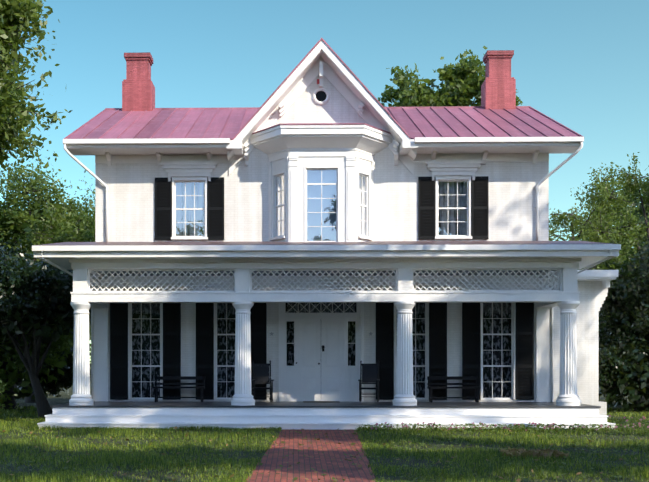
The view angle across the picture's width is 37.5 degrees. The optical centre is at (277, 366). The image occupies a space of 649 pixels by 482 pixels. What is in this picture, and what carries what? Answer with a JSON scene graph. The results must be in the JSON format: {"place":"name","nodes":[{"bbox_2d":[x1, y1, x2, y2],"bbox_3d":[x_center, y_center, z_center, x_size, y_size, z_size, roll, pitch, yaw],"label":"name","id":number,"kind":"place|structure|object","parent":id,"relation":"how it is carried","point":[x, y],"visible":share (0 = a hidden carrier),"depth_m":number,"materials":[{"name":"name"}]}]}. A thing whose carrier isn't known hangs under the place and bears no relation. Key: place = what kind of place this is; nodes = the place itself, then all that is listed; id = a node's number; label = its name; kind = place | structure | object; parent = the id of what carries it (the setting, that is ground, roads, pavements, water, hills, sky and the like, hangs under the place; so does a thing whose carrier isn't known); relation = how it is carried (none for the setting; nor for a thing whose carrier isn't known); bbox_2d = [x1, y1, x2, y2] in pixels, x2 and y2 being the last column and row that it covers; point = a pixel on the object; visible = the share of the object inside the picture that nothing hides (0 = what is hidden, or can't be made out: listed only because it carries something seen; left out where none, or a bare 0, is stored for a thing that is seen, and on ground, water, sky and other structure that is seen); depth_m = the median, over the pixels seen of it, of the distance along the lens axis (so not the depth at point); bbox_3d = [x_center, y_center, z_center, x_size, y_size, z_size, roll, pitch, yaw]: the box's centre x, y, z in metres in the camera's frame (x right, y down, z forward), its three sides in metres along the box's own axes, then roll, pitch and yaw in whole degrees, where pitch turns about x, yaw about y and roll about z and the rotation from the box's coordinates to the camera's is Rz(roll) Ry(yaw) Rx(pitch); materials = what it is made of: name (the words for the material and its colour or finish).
{"place":"outdoors","nodes":[
{"label":"outdoors","id":0,"kind":"place"},
{"bbox_2d":[245,429,375,481],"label":"brick path","id":1,"kind":"structure","parent":0,"point":[272,459],"depth_m":18.84,"materials":[{"name":"red brick"}]},
{"bbox_2d":[132,303,510,397],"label":"windows","id":2,"kind":"structure","parent":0,"point":[290,356],"depth_m":29.82,"materials":[{"name":"black glass"}]},
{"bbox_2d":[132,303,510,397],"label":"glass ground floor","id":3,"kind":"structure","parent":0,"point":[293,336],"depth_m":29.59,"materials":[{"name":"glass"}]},
{"bbox_2d":[99,270,548,275],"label":"porch ceiling","id":4,"kind":"structure","parent":0,"point":[312,274],"depth_m":28.80,"materials":[{"name":"white wood"}]},
{"bbox_2d":[0,379,648,481],"bbox_3d":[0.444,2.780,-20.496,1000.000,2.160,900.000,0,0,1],"label":"lawn","id":5,"kind":"structure","parent":0,"point":[65,397],"depth_m":19.96,"materials":[{"name":"plant"}]},
{"bbox_2d":[0,366,17,406],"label":"shrub","id":6,"kind":"object","parent":5,"relation":"on","point":[2,386],"visible":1,"depth_m":29.55,"materials":[{"name":"green plant"}]},
{"bbox_2d":[0,0,71,171],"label":"tree","id":7,"kind":"object","parent":5,"relation":"on","point":[17,17],"visible":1,"depth_m":20.94,"materials":[{"name":"green plant"}]},
{"bbox_2d":[0,244,90,410],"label":"tree","id":8,"kind":"object","parent":5,"relation":"on","point":[10,357],"visible":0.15,"depth_m":36.55,"materials":[{"name":"green plant"}]},
{"bbox_2d":[0,346,90,399],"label":"dark shrub","id":9,"kind":"object","parent":5,"relation":"on","point":[65,380],"visible":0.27,"depth_m":39.95,"materials":[{"name":"green plant"}]},
{"bbox_2d":[1,198,90,387],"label":"tree","id":10,"kind":"object","parent":5,"relation":"on","point":[14,386],"depth_m":53.43,"materials":[{"name":"green plant"}]},
{"bbox_2d":[0,239,92,417],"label":"dark tree","id":11,"kind":"object","parent":5,"relation":"on","point":[37,295],"visible":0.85,"depth_m":30.50,"materials":[{"name":"green plant"}]},
{"bbox_2d":[0,154,94,402],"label":"tree","id":12,"kind":"object","parent":5,"relation":"on","point":[21,221],"visible":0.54,"depth_m":43.14,"materials":[{"name":"green plant"}]},
{"bbox_2d":[0,427,639,481],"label":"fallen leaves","id":13,"kind":"object","parent":5,"relation":"on","point":[517,480],"visible":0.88,"depth_m":19.33,"materials":[{"name":"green plant"}]},
{"bbox_2d":[95,75,548,401],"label":"white brick walls","id":14,"kind":"structure","parent":5,"relation":"on","point":[131,202],"depth_m":29.50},
{"bbox_2d":[63,40,583,401],"bbox_3d":[1.451,-4.370,34.805,15.500,10.920,13.280,0,0,1],"label":"trim","id":15,"kind":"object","parent":5,"relation":"on","point":[294,153],"visible":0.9,"depth_m":29.10,"materials":[{"name":"white wood"}]},
{"bbox_2d":[122,50,515,110],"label":"chimneys","id":16,"kind":"object","parent":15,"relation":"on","point":[498,88],"visible":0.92,"depth_m":34.69,"materials":[{"name":"red brick"}]},
{"bbox_2d":[282,303,359,401],"bbox_3d":[1.355,-0.485,29.561,2.440,3.150,0.090,0,0,1],"label":"front door","id":17,"kind":"structure","parent":15,"relation":"attached to","point":[332,376],"depth_m":29.55,"materials":[{"name":"white paint"}]},
{"bbox_2d":[176,170,466,240],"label":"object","id":18,"kind":"structure","parent":15,"relation":"on","point":[362,201],"depth_m":29.23,"materials":[{"name":"clear glass"}]},
{"bbox_2d":[176,182,466,235],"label":"windows","id":19,"kind":"structure","parent":15,"relation":"on","point":[448,228],"depth_m":29.70,"materials":[{"name":"glass"}]},
{"bbox_2d":[307,170,335,240],"bbox_3d":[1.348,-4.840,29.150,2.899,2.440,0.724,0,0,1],"label":"window pane","id":20,"kind":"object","parent":15,"relation":"attached to","point":[309,201],"depth_m":28.89,"materials":[{"name":"clear glass"}]},
{"bbox_2d":[252,123,390,133],"bbox_3d":[1.342,-7.190,28.831,4.591,0.120,1.370,0,0,1],"label":"bay window roof","id":21,"kind":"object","parent":15,"relation":"on","point":[323,124],"visible":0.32,"depth_m":28.16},
{"bbox_2d":[316,91,326,100],"bbox_3d":[1.354,-8.340,29.485,0.344,0.344,0.020,0,0,1],"label":"oculus glass","id":22,"kind":"object","parent":15,"relation":"attached to","point":[321,95],"visible":0.83,"depth_m":29.48,"materials":[{"name":"black glass"}]},
{"bbox_2d":[110,176,533,399],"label":"louvred shutters","id":23,"kind":"object","parent":15,"relation":"attached to","point":[384,315],"visible":0.81,"depth_m":29.43,"materials":[{"name":"black wood"}]},
{"bbox_2d":[64,38,583,140],"bbox_3d":[1.461,-8.250,34.994,15.573,3.300,12.981,0,0,1],"label":"roof","id":24,"kind":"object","parent":15,"relation":"on","point":[410,122],"visible":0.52,"depth_m":31.36,"materials":[{"name":"metal"}]},
{"bbox_2d":[40,142,611,401],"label":"downspouts","id":25,"kind":"object","parent":15,"relation":"attached to","point":[107,208],"visible":0.79,"depth_m":29.26,"materials":[{"name":"white paint"}]},
{"bbox_2d":[0,429,648,481],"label":"lawn weeds broad leaves","id":26,"kind":"object","parent":5,"relation":"on","point":[435,439],"visible":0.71,"depth_m":19.71,"materials":[{"name":"green plant"}]},
{"bbox_2d":[29,425,622,430],"bbox_3d":[1.310,1.624,27.222,15.897,0.156,4.244,0,0,1],"label":"grass tufts along porch base","id":27,"kind":"object","parent":5,"relation":"on","point":[136,428],"visible":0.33,"depth_m":25.39,"materials":[{"name":"green plant"}]},
{"bbox_2d":[32,244,620,401],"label":"white porch entablature","id":28,"kind":"structure","parent":5,"relation":"on","point":[569,260],"depth_m":26.54,"materials":[{"name":"white wood"}]},
{"bbox_2d":[33,241,611,245],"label":"porch roof","id":29,"kind":"structure","parent":28,"relation":"on","point":[337,243],"depth_m":27.46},
{"bbox_2d":[88,268,560,291],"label":"lattice panels","id":30,"kind":"object","parent":28,"relation":"attached to","point":[94,285],"visible":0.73,"depth_m":26.79,"materials":[{"name":"white wood"}]},
{"bbox_2d":[37,407,615,429],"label":"white porch steps","id":31,"kind":"structure","parent":5,"relation":"on","point":[310,418],"depth_m":25.88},
{"bbox_2d":[51,401,600,407],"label":"dark porch floor boards","id":32,"kind":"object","parent":31,"relation":"on","point":[175,404],"visible":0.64,"depth_m":26.51,"materials":[{"name":"paint"}]},
{"bbox_2d":[153,376,204,401],"bbox_3d":[-2.985,0.700,29.034,1.550,0.780,0.420,0,0,1],"label":"bench","id":33,"kind":"object","parent":32,"relation":"on","point":[177,378],"visible":1,"depth_m":29.19,"materials":[{"name":"black wood"}]},
{"bbox_2d":[252,360,273,401],"bbox_3d":[-0.449,0.449,28.758,0.626,1.266,0.960,0,0,-6],"label":"rocking chair","id":34,"kind":"object","parent":32,"relation":"on","point":[260,373],"visible":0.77,"depth_m":28.95,"materials":[{"name":"black wood"}]},
{"bbox_2d":[303,401,339,401],"bbox_3d":[1.346,1.081,29.046,1.100,0.018,0.600,0,0,1],"label":"door mat","id":35,"kind":"object","parent":32,"relation":"on","point":[321,401],"depth_m":29.03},
{"bbox_2d":[69,301,580,405],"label":"porch columns","id":36,"kind":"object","parent":32,"relation":"on","point":[403,396],"visible":1,"depth_m":26.62,"materials":[{"name":"white wood"}]},
{"bbox_2d":[358,360,379,401],"bbox_3d":[2.769,0.449,28.699,0.626,1.266,0.960,0,0,8],"label":"rocking chair","id":37,"kind":"object","parent":32,"relation":"on","point":[368,372],"visible":1,"depth_m":28.90,"materials":[{"name":"black wood"}]},
{"bbox_2d":[427,376,480,402],"bbox_3d":[5.344,0.700,28.883,1.550,0.780,0.420,0,0,1],"label":"bench","id":38,"kind":"object","parent":32,"relation":"on","point":[476,388],"visible":1,"depth_m":29.03,"materials":[{"name":"black wood"}]},
{"bbox_2d":[378,46,522,106],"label":"tree","id":39,"kind":"object","parent":5,"relation":"on","point":[463,83],"visible":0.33,"depth_m":44.32,"materials":[{"name":"green plant"}]},
{"bbox_2d":[362,415,648,432],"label":"flowers","id":40,"kind":"object","parent":5,"relation":"on","point":[517,426],"visible":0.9,"depth_m":24.82,"materials":[{"name":"green plant"}]},
{"bbox_2d":[501,448,568,457],"bbox_3d":[5.167,1.762,19.370,1.331,0.186,1.025,0,0,1],"label":"dirt patch","id":41,"kind":"object","parent":5,"relation":"on","point":[544,453],"visible":0.79,"depth_m":19.14,"materials":[{"name":"brown soil"}]},
{"bbox_2d":[551,281,607,415],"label":"side wall","id":42,"kind":"structure","parent":5,"relation":"on","point":[592,295],"depth_m":31.93,"materials":[{"name":"white paint"}]},
{"bbox_2d":[551,270,618,288],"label":"side porch roof","id":43,"kind":"structure","parent":42,"relation":"attached to","point":[605,277],"depth_m":31.19,"materials":[{"name":"white wood"}]},
{"bbox_2d":[549,180,648,282],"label":"locust tree","id":44,"kind":"object","parent":5,"relation":"on","point":[601,230],"visible":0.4,"depth_m":38.57,"materials":[{"name":"green plant"}]},
{"bbox_2d":[566,167,648,314],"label":"tree","id":45,"kind":"object","parent":5,"relation":"on","point":[640,210],"depth_m":57.73,"materials":[{"name":"green plant"}]},
{"bbox_2d":[571,152,648,259],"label":"locust tree","id":46,"kind":"object","parent":5,"relation":"on","point":[634,185],"visible":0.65,"depth_m":42.98,"materials":[{"name":"green plant"}]},
{"bbox_2d":[580,242,647,329],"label":"tree","id":47,"kind":"object","parent":5,"relation":"on","point":[624,265],"depth_m":47.01,"materials":[{"name":"green plant"}]},
{"bbox_2d":[599,236,648,399],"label":"tree","id":48,"kind":"object","parent":5,"relation":"on","point":[629,296],"visible":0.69,"depth_m":36.18,"materials":[{"name":"green plant"}]},
{"bbox_2d":[599,328,648,411],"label":"dark shrub","id":49,"kind":"object","parent":5,"relation":"on","point":[621,370],"visible":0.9,"depth_m":34.94,"materials":[{"name":"green plant"}]},
{"bbox_2d":[0,0,648,360],"label":"sky","id":50,"kind":"structure","parent":0,"point":[583,65],"materials":[{"name":"blue"}]}
]}

